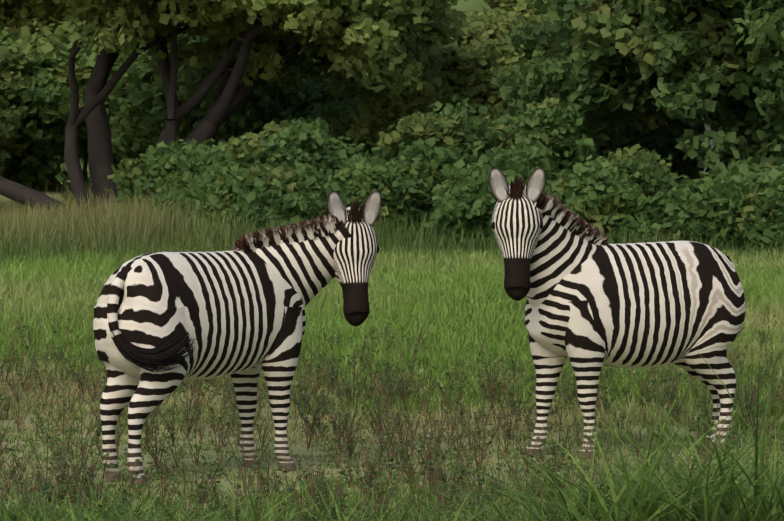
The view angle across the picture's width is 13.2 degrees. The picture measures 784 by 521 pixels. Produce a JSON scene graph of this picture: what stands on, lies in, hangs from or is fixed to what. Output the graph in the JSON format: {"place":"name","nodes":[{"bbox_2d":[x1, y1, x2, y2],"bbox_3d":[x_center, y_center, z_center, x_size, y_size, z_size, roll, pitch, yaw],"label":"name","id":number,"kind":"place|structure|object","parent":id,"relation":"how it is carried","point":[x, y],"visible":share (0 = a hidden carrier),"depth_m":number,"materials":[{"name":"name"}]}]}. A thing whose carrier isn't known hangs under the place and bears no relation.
{"place":"outdoors","nodes":[
{"label":"outdoors","id":0,"kind":"place"},
{"bbox_2d":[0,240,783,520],"bbox_3d":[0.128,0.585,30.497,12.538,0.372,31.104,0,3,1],"label":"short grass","id":1,"kind":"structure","parent":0,"point":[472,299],"depth_m":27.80,"materials":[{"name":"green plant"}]},
{"bbox_2d":[0,180,783,520],"bbox_3d":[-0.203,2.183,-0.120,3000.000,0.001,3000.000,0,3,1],"label":"ground","id":2,"kind":"structure","parent":0,"point":[296,448],"depth_m":21.18,"materials":[{"name":"brown soil"}]},
{"bbox_2d":[0,121,14,160],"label":"bush","id":3,"kind":"object","parent":2,"relation":"on","point":[3,128],"visible":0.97,"depth_m":62.25,"materials":[{"name":"green plant"}]},
{"bbox_2d":[0,45,28,183],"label":"shrub","id":4,"kind":"object","parent":2,"relation":"on","point":[8,116],"visible":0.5,"depth_m":63.73,"materials":[{"name":"green plant"}]},
{"bbox_2d":[17,156,90,191],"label":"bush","id":5,"kind":"object","parent":2,"relation":"on","point":[39,184],"depth_m":84.25,"materials":[{"name":"green plant"}]},
{"bbox_2d":[0,20,148,205],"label":"shrub","id":6,"kind":"object","parent":2,"relation":"on","point":[42,99],"visible":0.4,"depth_m":64.36,"materials":[{"name":"green plant"}]},
{"bbox_2d":[50,154,119,193],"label":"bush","id":7,"kind":"object","parent":2,"relation":"on","point":[63,178],"depth_m":81.66,"materials":[{"name":"green plant"}]},
{"bbox_2d":[18,11,176,187],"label":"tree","id":8,"kind":"object","parent":2,"relation":"on","point":[114,161],"depth_m":68.50,"materials":[{"name":"green plant"}]},
{"bbox_2d":[104,138,229,209],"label":"bush","id":9,"kind":"object","parent":2,"relation":"on","point":[161,161],"visible":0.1,"depth_m":52.38,"materials":[{"name":"green plant"}]},
{"bbox_2d":[151,164,245,237],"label":"bush","id":10,"kind":"object","parent":2,"relation":"on","point":[205,188],"visible":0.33,"depth_m":49.01,"materials":[{"name":"green plant"}]},
{"bbox_2d":[107,25,344,168],"bbox_3d":[-2.967,-2.469,63.680,5.076,3.688,5.197,0,3,1],"label":"shrub","id":11,"kind":"object","parent":2,"relation":"on","point":[137,121],"visible":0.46,"depth_m":62.10,"materials":[{"name":"green plant"}]},
{"bbox_2d":[148,119,325,207],"bbox_3d":[-2.034,-1.070,50.516,2.873,2.065,2.357,2,3,34],"label":"bush","id":12,"kind":"object","parent":2,"relation":"on","point":[284,145],"visible":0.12,"depth_m":50.34,"materials":[{"name":"green plant"}]},
{"bbox_2d":[93,190,381,488],"bbox_3d":[-0.938,0.436,19.837,0.826,1.680,1.828,3,4,43],"label":"zebra","id":13,"kind":"object","parent":2,"relation":"on","point":[165,324],"visible":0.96,"depth_m":19.70},
{"bbox_2d":[0,0,511,217],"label":"acacia tree","id":14,"kind":"object","parent":2,"relation":"on","point":[384,55],"visible":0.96,"depth_m":56.34,"materials":[{"name":"green plant"}]},
{"bbox_2d":[173,19,360,97],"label":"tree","id":15,"kind":"object","parent":2,"relation":"on","point":[175,23],"depth_m":66.45,"materials":[{"name":"green plant"}]},
{"bbox_2d":[203,162,331,236],"bbox_3d":[-1.720,-0.692,48.926,1.945,1.457,1.979,1,3,19],"label":"bush","id":16,"kind":"object","parent":2,"relation":"on","point":[282,192],"visible":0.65,"depth_m":48.43,"materials":[{"name":"green plant"}]},
{"bbox_2d":[261,38,354,105],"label":"shrub","id":17,"kind":"object","parent":2,"relation":"on","point":[344,95],"depth_m":63.38,"materials":[{"name":"green plant"}]},
{"bbox_2d":[54,0,583,176],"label":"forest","id":18,"kind":"object","parent":2,"relation":"on","point":[464,5],"visible":0.02,"depth_m":98.66,"materials":[{"name":"green plant"}]},
{"bbox_2d":[262,117,381,181],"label":"bush","id":19,"kind":"object","parent":2,"relation":"on","point":[334,153],"visible":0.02,"depth_m":51.53,"materials":[{"name":"green plant"}]},
{"bbox_2d":[303,96,382,162],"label":"bush","id":20,"kind":"object","parent":2,"relation":"on","point":[335,117],"visible":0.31,"depth_m":60.43,"materials":[{"name":"green plant"}]},
{"bbox_2d":[311,157,431,239],"bbox_3d":[-0.292,-0.666,48.513,1.728,1.623,2.317,0,3,1],"label":"bush","id":21,"kind":"object","parent":2,"relation":"on","point":[362,182],"visible":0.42,"depth_m":47.83,"materials":[{"name":"green plant"}]},
{"bbox_2d":[0,308,783,520],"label":"herbs","id":22,"kind":"object","parent":2,"relation":"on","point":[440,476],"visible":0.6,"depth_m":20.33,"materials":[{"name":"green plant"}]},
{"bbox_2d":[0,343,783,520],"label":"grass","id":23,"kind":"structure","parent":2,"relation":"on","point":[689,502],"depth_m":15.24,"materials":[{"name":"green plant"}]},
{"bbox_2d":[0,180,783,269],"label":"tall grass","id":24,"kind":"structure","parent":2,"relation":"on","point":[99,227],"depth_m":45.69,"materials":[{"name":"green plant"}]},
{"bbox_2d":[353,0,567,122],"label":"olive tree","id":25,"kind":"object","parent":2,"relation":"on","point":[470,75],"visible":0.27,"depth_m":61.45,"materials":[{"name":"green plant"}]},
{"bbox_2d":[373,95,561,226],"bbox_3d":[0.953,-1.198,49.481,3.220,2.424,3.383,0,3,1],"label":"bush","id":26,"kind":"object","parent":2,"relation":"on","point":[422,151],"visible":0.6,"depth_m":48.90,"materials":[{"name":"green plant"}]},
{"bbox_2d":[426,144,553,251],"bbox_3d":[1.395,-0.678,47.361,1.916,1.825,2.556,0,3,1],"label":"bush","id":27,"kind":"object","parent":2,"relation":"on","point":[467,198],"visible":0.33,"depth_m":46.71,"materials":[{"name":"green plant"}]},
{"bbox_2d":[478,97,599,183],"bbox_3d":[1.835,-1.245,51.136,2.761,2.424,2.177,0,3,1],"label":"bush","id":28,"kind":"object","parent":2,"relation":"on","point":[557,124],"visible":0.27,"depth_m":50.38,"materials":[{"name":"green plant"}]},
{"bbox_2d":[557,4,589,24],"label":"tree","id":29,"kind":"object","parent":2,"relation":"on","point":[586,11],"depth_m":68.62,"materials":[{"name":"green plant"}]},
{"bbox_2d":[546,154,646,242],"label":"bush","id":30,"kind":"object","parent":2,"relation":"on","point":[591,192],"visible":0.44,"depth_m":46.73,"materials":[{"name":"green plant"}]},
{"bbox_2d":[489,167,744,458],"bbox_3d":[1.363,0.316,21.027,1.840,1.811,0.603,-1,3,-26],"label":"zebra","id":31,"kind":"object","parent":2,"relation":"on","point":[595,301],"visible":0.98,"depth_m":20.79},
{"bbox_2d":[489,0,783,174],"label":"tree","id":32,"kind":"object","parent":2,"relation":"on","point":[620,65],"visible":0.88,"depth_m":51.16,"materials":[{"name":"green plant"}]},
{"bbox_2d":[585,143,688,200],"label":"bush","id":33,"kind":"object","parent":2,"relation":"on","point":[644,170],"visible":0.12,"depth_m":48.35,"materials":[{"name":"green plant"}]},
{"bbox_2d":[616,108,727,183],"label":"bush","id":34,"kind":"object","parent":2,"relation":"on","point":[687,166],"visible":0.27,"depth_m":55.93,"materials":[{"name":"green plant"}]},
{"bbox_2d":[611,164,750,252],"bbox_3d":[4.125,-0.536,46.738,2.377,1.553,1.744,0,3,1],"label":"bush","id":35,"kind":"object","parent":2,"relation":"on","point":[699,205],"visible":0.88,"depth_m":46.37,"materials":[{"name":"green plant"}]},
{"bbox_2d":[700,155,780,190],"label":"bush","id":36,"kind":"object","parent":2,"relation":"on","point":[754,168],"visible":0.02,"depth_m":49.62,"materials":[{"name":"green plant"}]},
{"bbox_2d":[727,167,783,253],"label":"bush","id":37,"kind":"object","parent":2,"relation":"on","point":[764,200],"visible":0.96,"depth_m":45.91,"materials":[{"name":"green plant"}]},
{"bbox_2d":[777,156,783,172],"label":"bush","id":38,"kind":"object","parent":2,"relation":"on","point":[780,162],"depth_m":48.21,"materials":[{"name":"green plant"}]},
{"bbox_2d":[689,56,718,171],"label":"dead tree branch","id":39,"kind":"object","parent":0,"point":[709,128],"visible":0.15,"depth_m":51.17,"materials":[{"name":"brown wood"}]}
]}

